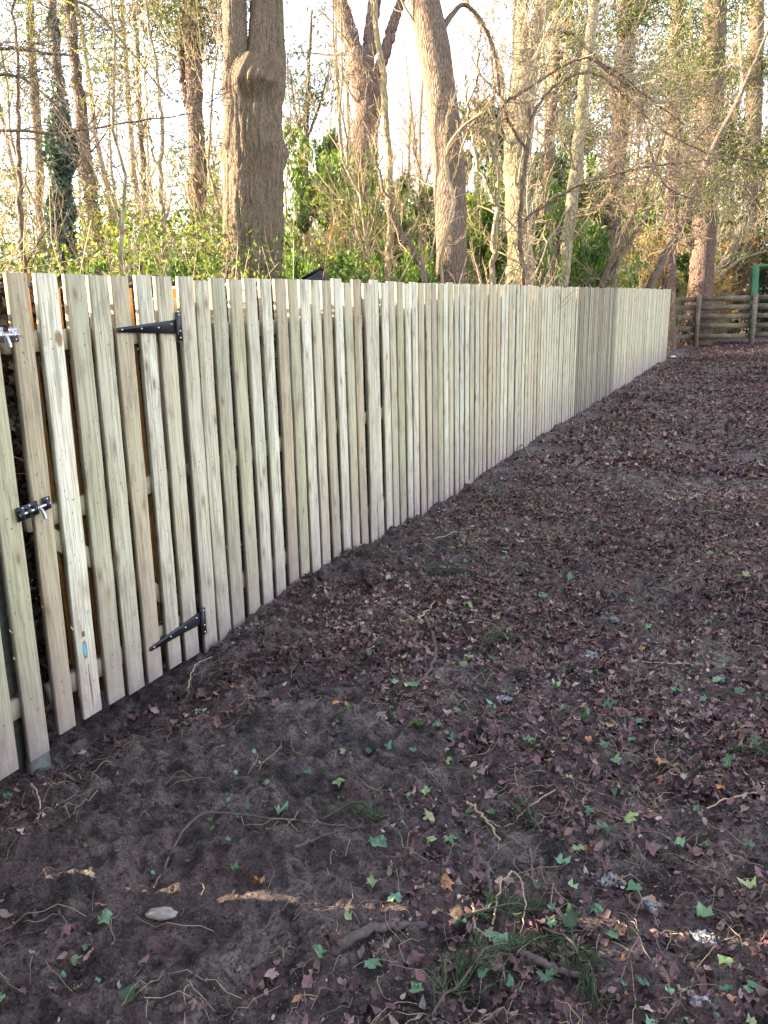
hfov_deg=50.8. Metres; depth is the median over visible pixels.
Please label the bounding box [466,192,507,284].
bush
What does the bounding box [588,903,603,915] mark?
ivy leaf
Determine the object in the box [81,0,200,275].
sapling
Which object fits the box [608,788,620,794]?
ivy leaf
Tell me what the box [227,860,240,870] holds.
ivy leaf
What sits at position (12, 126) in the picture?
sapling
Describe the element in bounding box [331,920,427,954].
stick
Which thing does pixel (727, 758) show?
ivy leaf
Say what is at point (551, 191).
bush
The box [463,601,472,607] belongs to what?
ivy leaf
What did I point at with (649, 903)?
fluff
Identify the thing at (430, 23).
tree
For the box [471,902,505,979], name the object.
vine
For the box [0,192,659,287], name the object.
undergrowth
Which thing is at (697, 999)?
fluff
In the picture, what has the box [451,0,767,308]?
sapling
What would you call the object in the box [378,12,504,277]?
sapling
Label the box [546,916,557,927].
ivy leaf
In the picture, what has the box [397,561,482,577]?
conifer sprig
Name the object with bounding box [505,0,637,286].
tree
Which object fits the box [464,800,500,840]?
stick
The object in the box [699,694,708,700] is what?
ivy leaf
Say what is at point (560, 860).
ivy leaf
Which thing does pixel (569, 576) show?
ivy leaf
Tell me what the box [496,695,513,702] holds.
fluff
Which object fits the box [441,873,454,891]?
fallen leaf
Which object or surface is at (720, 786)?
fallen leaf
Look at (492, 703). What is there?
ivy leaf
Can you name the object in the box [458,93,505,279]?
bush
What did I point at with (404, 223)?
bush
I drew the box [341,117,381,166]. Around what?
sapling
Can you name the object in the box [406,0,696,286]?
tree
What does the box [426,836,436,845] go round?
ivy leaf
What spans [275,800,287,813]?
ivy leaf
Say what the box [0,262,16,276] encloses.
bush
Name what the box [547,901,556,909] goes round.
ivy leaf
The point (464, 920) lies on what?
ivy leaf
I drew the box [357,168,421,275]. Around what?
bush
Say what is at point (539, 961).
root
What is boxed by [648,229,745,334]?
bush
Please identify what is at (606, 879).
fluff
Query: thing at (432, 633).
root
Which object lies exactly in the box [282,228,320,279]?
bush
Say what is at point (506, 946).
grass tuft
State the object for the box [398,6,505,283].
sapling
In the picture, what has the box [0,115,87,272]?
sapling
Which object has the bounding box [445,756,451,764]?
ivy leaf
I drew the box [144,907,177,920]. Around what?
stone
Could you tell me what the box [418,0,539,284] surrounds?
sapling
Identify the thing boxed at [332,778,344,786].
ivy leaf
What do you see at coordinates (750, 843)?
ivy leaf
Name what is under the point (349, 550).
conifer sprig
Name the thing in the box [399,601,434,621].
stick
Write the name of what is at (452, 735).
ivy leaf
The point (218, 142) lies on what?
sapling
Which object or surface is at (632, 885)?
ivy leaf
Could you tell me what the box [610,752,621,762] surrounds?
ivy leaf
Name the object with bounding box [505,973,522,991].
ivy leaf
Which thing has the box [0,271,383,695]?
undergrowth
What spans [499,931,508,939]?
ivy leaf
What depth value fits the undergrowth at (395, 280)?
6.87 m
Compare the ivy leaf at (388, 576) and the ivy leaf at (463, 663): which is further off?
the ivy leaf at (388, 576)
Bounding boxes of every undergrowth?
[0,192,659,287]
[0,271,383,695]
[337,278,661,491]
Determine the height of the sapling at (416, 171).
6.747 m
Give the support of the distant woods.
on the ground
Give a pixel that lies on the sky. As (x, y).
(291, 14)
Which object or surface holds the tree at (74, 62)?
on the ground
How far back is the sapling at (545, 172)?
18.44 m
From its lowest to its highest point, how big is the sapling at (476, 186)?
6.119 m
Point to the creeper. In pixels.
(449, 144)
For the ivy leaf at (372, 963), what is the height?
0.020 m
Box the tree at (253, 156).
[218,0,288,281]
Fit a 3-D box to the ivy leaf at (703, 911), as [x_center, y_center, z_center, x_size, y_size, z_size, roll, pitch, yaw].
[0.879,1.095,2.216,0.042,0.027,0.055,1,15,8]
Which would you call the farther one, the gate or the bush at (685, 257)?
the bush at (685, 257)
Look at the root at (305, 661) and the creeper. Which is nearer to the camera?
the root at (305, 661)
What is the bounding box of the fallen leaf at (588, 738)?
[585,736,591,743]
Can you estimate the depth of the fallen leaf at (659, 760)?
2.88 m
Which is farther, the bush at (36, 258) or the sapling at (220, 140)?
the sapling at (220, 140)
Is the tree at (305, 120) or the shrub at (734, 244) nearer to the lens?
the tree at (305, 120)
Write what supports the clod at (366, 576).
on the ground
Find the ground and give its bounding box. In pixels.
[0,330,767,1023]
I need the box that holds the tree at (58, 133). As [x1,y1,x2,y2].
[0,0,255,252]
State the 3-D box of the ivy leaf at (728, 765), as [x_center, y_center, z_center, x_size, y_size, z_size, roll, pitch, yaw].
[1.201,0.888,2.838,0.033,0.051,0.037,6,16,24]
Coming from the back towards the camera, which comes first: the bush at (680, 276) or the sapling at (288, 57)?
the bush at (680, 276)
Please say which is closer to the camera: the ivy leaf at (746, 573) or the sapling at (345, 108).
the ivy leaf at (746, 573)
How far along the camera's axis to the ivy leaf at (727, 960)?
2.01 m
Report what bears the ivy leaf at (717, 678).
on the ground
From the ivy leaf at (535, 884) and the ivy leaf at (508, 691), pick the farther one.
the ivy leaf at (508, 691)
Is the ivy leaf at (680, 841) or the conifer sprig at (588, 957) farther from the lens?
the ivy leaf at (680, 841)
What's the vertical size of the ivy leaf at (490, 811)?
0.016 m
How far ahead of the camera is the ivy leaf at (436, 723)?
3.15 m
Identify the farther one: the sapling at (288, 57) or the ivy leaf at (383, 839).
the sapling at (288, 57)
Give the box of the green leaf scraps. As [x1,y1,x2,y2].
[0,409,767,1023]
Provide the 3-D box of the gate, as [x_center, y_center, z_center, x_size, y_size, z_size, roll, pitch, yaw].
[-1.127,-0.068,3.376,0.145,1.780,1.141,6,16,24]
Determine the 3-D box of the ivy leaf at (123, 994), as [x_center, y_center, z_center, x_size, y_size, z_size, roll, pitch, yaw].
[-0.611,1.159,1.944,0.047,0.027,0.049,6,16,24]
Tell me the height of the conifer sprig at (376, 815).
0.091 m
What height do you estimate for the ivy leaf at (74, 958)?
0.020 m
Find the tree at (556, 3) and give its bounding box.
[499,0,617,249]
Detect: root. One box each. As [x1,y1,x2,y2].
[304,657,379,671]
[401,615,437,686]
[503,940,611,979]
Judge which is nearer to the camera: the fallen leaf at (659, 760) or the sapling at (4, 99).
the fallen leaf at (659, 760)
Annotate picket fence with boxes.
[0,354,50,779]
[152,276,670,652]
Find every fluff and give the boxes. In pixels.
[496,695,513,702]
[585,651,602,660]
[591,871,624,888]
[606,616,619,622]
[638,896,662,911]
[688,993,717,1010]
[689,929,719,944]
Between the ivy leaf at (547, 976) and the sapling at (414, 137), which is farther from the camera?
the sapling at (414, 137)
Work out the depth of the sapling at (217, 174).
20.98 m
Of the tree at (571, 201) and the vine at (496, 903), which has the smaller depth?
the vine at (496, 903)
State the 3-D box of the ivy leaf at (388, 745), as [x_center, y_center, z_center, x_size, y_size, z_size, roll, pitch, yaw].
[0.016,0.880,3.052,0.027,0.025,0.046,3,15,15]
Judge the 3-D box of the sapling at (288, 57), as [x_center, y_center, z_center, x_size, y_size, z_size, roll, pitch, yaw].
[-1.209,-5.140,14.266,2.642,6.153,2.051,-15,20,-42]
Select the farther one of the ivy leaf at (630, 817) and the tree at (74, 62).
the tree at (74, 62)
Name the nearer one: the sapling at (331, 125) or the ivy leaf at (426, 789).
the ivy leaf at (426, 789)
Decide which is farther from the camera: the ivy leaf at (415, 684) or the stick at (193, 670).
the stick at (193, 670)
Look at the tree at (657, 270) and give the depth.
20.94 m
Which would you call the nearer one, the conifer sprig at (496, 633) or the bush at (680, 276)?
the conifer sprig at (496, 633)
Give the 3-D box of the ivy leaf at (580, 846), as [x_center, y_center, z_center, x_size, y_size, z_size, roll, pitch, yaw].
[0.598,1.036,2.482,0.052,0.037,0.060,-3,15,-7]
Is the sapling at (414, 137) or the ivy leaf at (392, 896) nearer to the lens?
the ivy leaf at (392, 896)
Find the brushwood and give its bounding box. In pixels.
[0,150,684,715]
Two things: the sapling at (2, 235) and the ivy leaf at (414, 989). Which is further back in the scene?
the sapling at (2, 235)
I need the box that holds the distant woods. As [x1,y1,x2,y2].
[0,105,767,333]
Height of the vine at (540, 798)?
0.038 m
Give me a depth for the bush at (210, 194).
15.13 m
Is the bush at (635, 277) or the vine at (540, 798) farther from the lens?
the bush at (635, 277)
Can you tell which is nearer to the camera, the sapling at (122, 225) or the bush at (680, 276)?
the sapling at (122, 225)
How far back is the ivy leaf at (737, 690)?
3.44 m
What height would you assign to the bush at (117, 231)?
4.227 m
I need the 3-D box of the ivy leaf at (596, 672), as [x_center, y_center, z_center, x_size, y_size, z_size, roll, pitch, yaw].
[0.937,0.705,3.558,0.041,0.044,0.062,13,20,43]
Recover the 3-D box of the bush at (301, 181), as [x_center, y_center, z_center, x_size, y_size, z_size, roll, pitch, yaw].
[-1.192,-4.417,14.707,1.832,5.104,2.042,0,15,4]
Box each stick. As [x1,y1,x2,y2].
[30,783,40,818]
[153,812,359,888]
[187,657,211,688]
[293,827,344,849]
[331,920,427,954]
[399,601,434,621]
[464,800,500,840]
[484,863,492,911]
[640,661,739,668]
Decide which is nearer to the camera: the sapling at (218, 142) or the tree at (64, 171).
the tree at (64, 171)
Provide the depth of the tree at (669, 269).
24.76 m
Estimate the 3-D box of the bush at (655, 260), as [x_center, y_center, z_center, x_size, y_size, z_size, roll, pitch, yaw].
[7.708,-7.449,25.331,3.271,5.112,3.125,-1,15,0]
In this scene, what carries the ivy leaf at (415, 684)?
on the ground
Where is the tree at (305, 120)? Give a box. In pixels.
[282,0,349,256]
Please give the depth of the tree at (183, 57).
12.86 m
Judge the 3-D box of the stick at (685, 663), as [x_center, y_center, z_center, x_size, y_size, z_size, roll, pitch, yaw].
[1.373,0.702,3.725,0.504,0.015,0.023,2,15,11]
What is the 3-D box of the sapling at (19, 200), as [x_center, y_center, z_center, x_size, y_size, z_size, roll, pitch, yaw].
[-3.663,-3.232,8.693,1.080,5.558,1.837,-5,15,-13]
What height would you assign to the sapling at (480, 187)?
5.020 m
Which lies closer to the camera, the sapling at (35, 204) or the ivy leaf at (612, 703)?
the ivy leaf at (612, 703)
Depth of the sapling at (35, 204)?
12.67 m
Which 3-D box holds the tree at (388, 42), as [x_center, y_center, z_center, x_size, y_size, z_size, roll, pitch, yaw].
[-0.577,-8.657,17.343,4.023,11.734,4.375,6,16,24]
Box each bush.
[0,215,51,281]
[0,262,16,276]
[29,251,54,282]
[66,244,112,275]
[104,175,151,282]
[112,215,188,284]
[160,246,218,285]
[206,145,222,271]
[282,198,305,274]
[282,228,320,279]
[283,121,360,278]
[301,106,392,279]
[304,188,358,280]
[322,240,385,282]
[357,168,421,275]
[357,177,435,279]
[392,239,445,283]
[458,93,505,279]
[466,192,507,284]
[467,142,552,285]
[530,148,570,268]
[532,177,605,286]
[532,227,564,286]
[548,107,596,278]
[557,215,614,287]
[564,123,648,287]
[616,210,677,294]
[621,185,691,340]
[639,180,747,295]
[643,253,686,312]
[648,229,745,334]
[677,278,730,333]
[712,217,767,333]
[714,241,767,330]
[718,274,731,333]
[741,199,767,319]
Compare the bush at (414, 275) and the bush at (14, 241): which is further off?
the bush at (14, 241)
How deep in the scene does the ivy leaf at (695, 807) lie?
2.63 m
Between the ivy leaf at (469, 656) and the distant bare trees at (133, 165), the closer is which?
the ivy leaf at (469, 656)
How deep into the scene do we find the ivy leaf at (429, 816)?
2.65 m
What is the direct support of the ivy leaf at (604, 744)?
on the ground
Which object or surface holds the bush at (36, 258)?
on the ground
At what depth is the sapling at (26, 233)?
12.65 m
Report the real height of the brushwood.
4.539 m
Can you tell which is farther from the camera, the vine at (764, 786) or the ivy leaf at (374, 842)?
the vine at (764, 786)
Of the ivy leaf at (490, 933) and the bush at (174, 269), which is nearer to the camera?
the ivy leaf at (490, 933)
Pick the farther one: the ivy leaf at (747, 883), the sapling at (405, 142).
the sapling at (405, 142)
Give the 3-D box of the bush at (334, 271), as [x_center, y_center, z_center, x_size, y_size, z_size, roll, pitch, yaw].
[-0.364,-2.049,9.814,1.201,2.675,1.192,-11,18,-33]
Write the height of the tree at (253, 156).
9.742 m
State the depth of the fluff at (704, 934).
2.15 m
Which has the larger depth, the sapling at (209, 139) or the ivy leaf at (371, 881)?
the sapling at (209, 139)
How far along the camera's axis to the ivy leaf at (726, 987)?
1.96 m
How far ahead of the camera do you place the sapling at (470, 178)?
18.45 m
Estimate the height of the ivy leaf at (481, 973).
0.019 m
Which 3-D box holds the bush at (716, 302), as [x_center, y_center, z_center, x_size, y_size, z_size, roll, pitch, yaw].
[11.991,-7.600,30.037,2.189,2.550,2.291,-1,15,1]
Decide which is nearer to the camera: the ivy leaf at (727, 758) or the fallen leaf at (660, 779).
the fallen leaf at (660, 779)
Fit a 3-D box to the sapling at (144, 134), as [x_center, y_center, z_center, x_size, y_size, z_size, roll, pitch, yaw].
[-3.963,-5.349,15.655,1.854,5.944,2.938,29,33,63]
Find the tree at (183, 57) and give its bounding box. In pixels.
[67,0,297,280]
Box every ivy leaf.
[3,791,12,797]
[71,954,82,965]
[97,908,112,924]
[119,983,139,1005]
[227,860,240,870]
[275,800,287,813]
[313,944,325,957]
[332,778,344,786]
[344,909,351,919]
[364,958,381,968]
[367,836,381,846]
[367,872,377,887]
[376,835,386,848]
[382,574,390,579]
[385,740,391,748]
[387,892,401,902]
[407,681,418,687]
[409,981,423,992]
[413,718,422,724]
[419,785,432,794]
[423,809,434,820]
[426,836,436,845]
[432,720,440,726]
[442,833,457,844]
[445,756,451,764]
[447,732,458,741]
[452,917,466,923]
[454,706,461,712]
[459,661,467,666]
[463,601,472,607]
[464,653,474,659]
[476,967,489,977]
[485,929,502,944]
[486,698,495,708]
[487,808,495,813]
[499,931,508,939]
[500,687,510,694]
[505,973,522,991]
[522,734,533,742]
[533,881,541,887]
[536,965,559,982]
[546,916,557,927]
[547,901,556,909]
[552,678,560,686]
[555,853,570,864]
[559,903,577,928]
[566,572,573,579]
[568,878,578,888]
[569,844,586,852]
[579,707,589,718]
[585,805,594,814]
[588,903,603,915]
[593,669,602,675]
[597,822,610,835]
[598,740,609,747]
[600,700,608,706]
[605,928,618,938]
[606,698,618,706]
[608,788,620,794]
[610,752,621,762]
[624,811,638,822]
[626,879,641,892]
[636,974,649,987]
[674,837,684,846]
[692,804,702,810]
[696,901,713,917]
[698,839,708,845]
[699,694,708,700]
[712,675,721,681]
[717,954,733,967]
[719,983,732,991]
[722,752,733,764]
[722,759,731,770]
[730,687,744,693]
[737,875,755,888]
[741,571,750,576]
[743,839,755,846]
[743,984,753,993]
[747,980,756,987]
[751,732,759,743]
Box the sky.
[0,0,767,269]
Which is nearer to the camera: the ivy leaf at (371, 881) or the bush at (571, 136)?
the ivy leaf at (371, 881)
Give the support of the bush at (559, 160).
on the ground
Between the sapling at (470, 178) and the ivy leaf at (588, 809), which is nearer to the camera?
the ivy leaf at (588, 809)
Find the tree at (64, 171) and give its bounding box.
[0,0,128,278]
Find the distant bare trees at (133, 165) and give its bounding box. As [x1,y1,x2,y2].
[0,0,767,321]
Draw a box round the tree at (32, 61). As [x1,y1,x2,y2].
[0,0,118,257]
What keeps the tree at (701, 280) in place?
on the ground
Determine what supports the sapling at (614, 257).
on the ground
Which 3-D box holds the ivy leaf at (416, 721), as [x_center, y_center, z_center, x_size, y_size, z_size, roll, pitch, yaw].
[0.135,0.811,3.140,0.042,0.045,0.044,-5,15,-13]
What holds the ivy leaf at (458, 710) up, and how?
on the ground
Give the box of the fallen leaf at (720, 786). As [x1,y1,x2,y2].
[715,784,724,789]
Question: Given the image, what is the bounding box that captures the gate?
[0,273,206,734]
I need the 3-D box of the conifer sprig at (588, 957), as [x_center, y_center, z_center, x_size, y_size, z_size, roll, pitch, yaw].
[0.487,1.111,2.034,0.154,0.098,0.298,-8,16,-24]
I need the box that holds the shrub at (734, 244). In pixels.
[678,168,767,295]
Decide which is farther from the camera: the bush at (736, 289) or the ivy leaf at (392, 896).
the bush at (736, 289)
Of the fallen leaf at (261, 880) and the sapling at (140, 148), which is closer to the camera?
the fallen leaf at (261, 880)
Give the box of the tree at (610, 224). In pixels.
[537,0,710,287]
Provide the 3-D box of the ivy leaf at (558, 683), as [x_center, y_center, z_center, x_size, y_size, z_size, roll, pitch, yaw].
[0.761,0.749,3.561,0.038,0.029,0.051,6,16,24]
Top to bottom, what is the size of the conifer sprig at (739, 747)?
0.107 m
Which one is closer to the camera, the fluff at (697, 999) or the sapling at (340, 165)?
the fluff at (697, 999)
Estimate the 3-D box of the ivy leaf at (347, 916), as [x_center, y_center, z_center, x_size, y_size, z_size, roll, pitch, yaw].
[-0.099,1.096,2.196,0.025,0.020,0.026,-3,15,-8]
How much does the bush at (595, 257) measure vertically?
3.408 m
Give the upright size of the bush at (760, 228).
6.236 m
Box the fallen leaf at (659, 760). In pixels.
[656,757,668,763]
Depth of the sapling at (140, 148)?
14.95 m
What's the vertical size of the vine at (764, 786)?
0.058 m
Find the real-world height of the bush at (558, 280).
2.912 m
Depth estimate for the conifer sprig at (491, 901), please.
2.24 m
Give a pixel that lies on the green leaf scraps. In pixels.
(648, 1021)
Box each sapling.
[0,0,174,271]
[0,1,92,272]
[0,32,61,275]
[0,65,115,264]
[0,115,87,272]
[0,201,38,266]
[7,0,191,276]
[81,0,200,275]
[101,72,187,262]
[116,1,159,269]
[122,111,206,269]
[144,0,313,276]
[154,0,340,277]
[166,138,219,241]
[174,66,223,277]
[176,161,222,248]
[207,142,222,277]
[211,122,222,168]
[216,0,404,257]
[282,22,337,275]
[283,70,402,274]
[284,0,435,281]
[287,82,353,260]
[289,66,352,248]
[290,111,337,248]
[308,37,414,276]
[320,0,405,282]
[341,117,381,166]
[351,34,499,281]
[359,59,488,276]
[361,80,471,280]
[374,122,465,281]
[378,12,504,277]
[397,137,431,184]
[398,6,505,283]
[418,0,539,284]
[431,39,507,284]
[431,136,505,227]
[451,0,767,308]
[465,148,504,283]
[503,96,575,259]
[570,47,767,287]
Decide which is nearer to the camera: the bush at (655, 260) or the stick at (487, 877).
the stick at (487, 877)
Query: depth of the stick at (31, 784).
2.85 m
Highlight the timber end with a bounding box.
[298,266,327,280]
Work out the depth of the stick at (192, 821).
2.61 m
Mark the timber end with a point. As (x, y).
(317, 274)
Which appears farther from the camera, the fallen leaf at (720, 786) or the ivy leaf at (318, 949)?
the fallen leaf at (720, 786)
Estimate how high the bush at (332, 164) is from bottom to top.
4.784 m
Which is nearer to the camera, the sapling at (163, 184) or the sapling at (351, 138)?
the sapling at (163, 184)
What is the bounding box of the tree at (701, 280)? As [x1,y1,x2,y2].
[638,0,767,344]
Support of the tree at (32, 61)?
on the ground
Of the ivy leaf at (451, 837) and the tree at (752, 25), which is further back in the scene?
the tree at (752, 25)
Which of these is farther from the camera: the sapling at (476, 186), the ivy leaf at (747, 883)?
the sapling at (476, 186)
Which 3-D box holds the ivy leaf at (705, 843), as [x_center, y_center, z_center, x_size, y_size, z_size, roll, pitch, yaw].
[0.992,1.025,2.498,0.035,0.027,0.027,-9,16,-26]
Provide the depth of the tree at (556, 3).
18.88 m
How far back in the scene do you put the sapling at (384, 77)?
12.45 m
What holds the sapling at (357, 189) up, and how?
on the ground
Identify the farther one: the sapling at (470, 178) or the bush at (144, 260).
the sapling at (470, 178)
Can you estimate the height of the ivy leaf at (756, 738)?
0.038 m
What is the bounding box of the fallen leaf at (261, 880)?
[253,876,264,883]
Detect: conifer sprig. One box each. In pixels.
[322,797,383,822]
[340,544,390,559]
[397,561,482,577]
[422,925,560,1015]
[466,889,547,922]
[479,626,518,650]
[512,792,545,833]
[533,926,619,1014]
[722,732,767,769]
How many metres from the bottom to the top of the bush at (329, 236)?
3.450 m
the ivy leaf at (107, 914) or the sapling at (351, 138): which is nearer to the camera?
the ivy leaf at (107, 914)
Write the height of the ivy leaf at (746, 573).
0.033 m
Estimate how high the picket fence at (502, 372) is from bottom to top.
2.151 m
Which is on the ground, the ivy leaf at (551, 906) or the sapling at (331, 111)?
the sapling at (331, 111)
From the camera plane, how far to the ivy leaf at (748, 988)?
1.96 m
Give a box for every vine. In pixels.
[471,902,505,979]
[475,789,554,827]
[491,870,526,932]
[701,780,767,811]
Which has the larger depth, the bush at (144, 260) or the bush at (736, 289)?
the bush at (736, 289)
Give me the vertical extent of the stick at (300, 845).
0.034 m
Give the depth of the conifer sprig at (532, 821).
2.63 m
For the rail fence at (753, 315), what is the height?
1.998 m
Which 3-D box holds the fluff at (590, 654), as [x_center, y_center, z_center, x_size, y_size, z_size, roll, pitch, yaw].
[1.004,0.688,3.831,0.114,0.050,0.080,6,16,24]
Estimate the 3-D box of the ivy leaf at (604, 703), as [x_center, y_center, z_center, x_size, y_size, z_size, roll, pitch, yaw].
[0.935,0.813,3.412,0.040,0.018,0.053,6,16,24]
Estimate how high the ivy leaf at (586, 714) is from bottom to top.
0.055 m
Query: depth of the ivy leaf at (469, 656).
3.76 m
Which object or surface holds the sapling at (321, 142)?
on the ground
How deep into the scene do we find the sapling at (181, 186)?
16.68 m
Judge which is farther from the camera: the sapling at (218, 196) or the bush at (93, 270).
the sapling at (218, 196)
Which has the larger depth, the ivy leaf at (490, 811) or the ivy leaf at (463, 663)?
the ivy leaf at (463, 663)
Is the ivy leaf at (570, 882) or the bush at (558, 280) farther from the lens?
the bush at (558, 280)
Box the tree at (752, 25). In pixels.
[723,0,767,333]
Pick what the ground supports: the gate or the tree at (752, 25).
the tree at (752, 25)
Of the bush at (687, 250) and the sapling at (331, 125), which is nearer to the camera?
the sapling at (331, 125)
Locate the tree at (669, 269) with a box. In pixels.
[621,0,756,349]
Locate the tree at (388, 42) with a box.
[285,0,408,259]
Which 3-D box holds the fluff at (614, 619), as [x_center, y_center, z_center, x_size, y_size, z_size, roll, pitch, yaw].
[1.208,0.565,4.223,0.064,0.039,0.065,-7,16,-21]
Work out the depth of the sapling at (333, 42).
13.93 m
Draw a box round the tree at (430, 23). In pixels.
[389,0,578,283]
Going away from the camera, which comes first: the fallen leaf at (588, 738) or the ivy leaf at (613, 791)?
the ivy leaf at (613, 791)
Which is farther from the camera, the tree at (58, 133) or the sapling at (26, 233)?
the sapling at (26, 233)
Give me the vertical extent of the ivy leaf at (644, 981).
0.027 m
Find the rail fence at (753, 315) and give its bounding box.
[676,293,767,346]
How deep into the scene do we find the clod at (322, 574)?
4.83 m
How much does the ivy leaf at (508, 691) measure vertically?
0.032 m
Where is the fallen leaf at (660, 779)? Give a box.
[655,776,664,781]
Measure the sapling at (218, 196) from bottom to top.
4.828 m
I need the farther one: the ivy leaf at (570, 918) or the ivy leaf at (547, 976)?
the ivy leaf at (570, 918)
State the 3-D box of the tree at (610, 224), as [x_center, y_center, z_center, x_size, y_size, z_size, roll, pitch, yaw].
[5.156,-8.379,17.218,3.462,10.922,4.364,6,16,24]
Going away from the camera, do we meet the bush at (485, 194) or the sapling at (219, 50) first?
the sapling at (219, 50)
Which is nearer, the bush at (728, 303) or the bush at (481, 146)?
the bush at (481, 146)
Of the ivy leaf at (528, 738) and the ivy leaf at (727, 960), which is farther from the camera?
the ivy leaf at (528, 738)
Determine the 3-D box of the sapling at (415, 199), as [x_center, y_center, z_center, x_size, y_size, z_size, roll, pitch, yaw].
[0.472,-4.383,13.181,2.064,5.213,1.857,1,10,-18]
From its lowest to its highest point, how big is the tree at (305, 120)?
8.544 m
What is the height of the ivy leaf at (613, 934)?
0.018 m
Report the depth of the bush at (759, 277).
33.61 m
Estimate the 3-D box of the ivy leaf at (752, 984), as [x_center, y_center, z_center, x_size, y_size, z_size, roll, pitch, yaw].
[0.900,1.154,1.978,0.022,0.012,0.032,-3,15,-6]
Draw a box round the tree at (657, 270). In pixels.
[645,29,767,288]
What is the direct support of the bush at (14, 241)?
on the ground
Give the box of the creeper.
[438,57,493,282]
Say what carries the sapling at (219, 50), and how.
on the ground
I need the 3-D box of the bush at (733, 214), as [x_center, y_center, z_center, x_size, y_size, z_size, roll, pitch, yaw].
[12.695,-10.936,33.372,4.602,7.408,4.631,3,15,16]
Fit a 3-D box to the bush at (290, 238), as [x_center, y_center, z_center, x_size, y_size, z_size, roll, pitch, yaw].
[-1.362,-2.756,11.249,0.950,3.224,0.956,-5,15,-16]
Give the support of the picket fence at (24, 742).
on the ground
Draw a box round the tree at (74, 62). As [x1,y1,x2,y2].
[20,0,186,270]
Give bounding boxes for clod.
[313,569,330,580]
[353,568,381,586]
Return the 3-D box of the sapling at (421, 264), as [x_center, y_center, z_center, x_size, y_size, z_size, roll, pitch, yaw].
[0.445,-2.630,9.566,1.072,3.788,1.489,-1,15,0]
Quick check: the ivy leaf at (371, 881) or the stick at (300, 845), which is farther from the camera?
the stick at (300, 845)

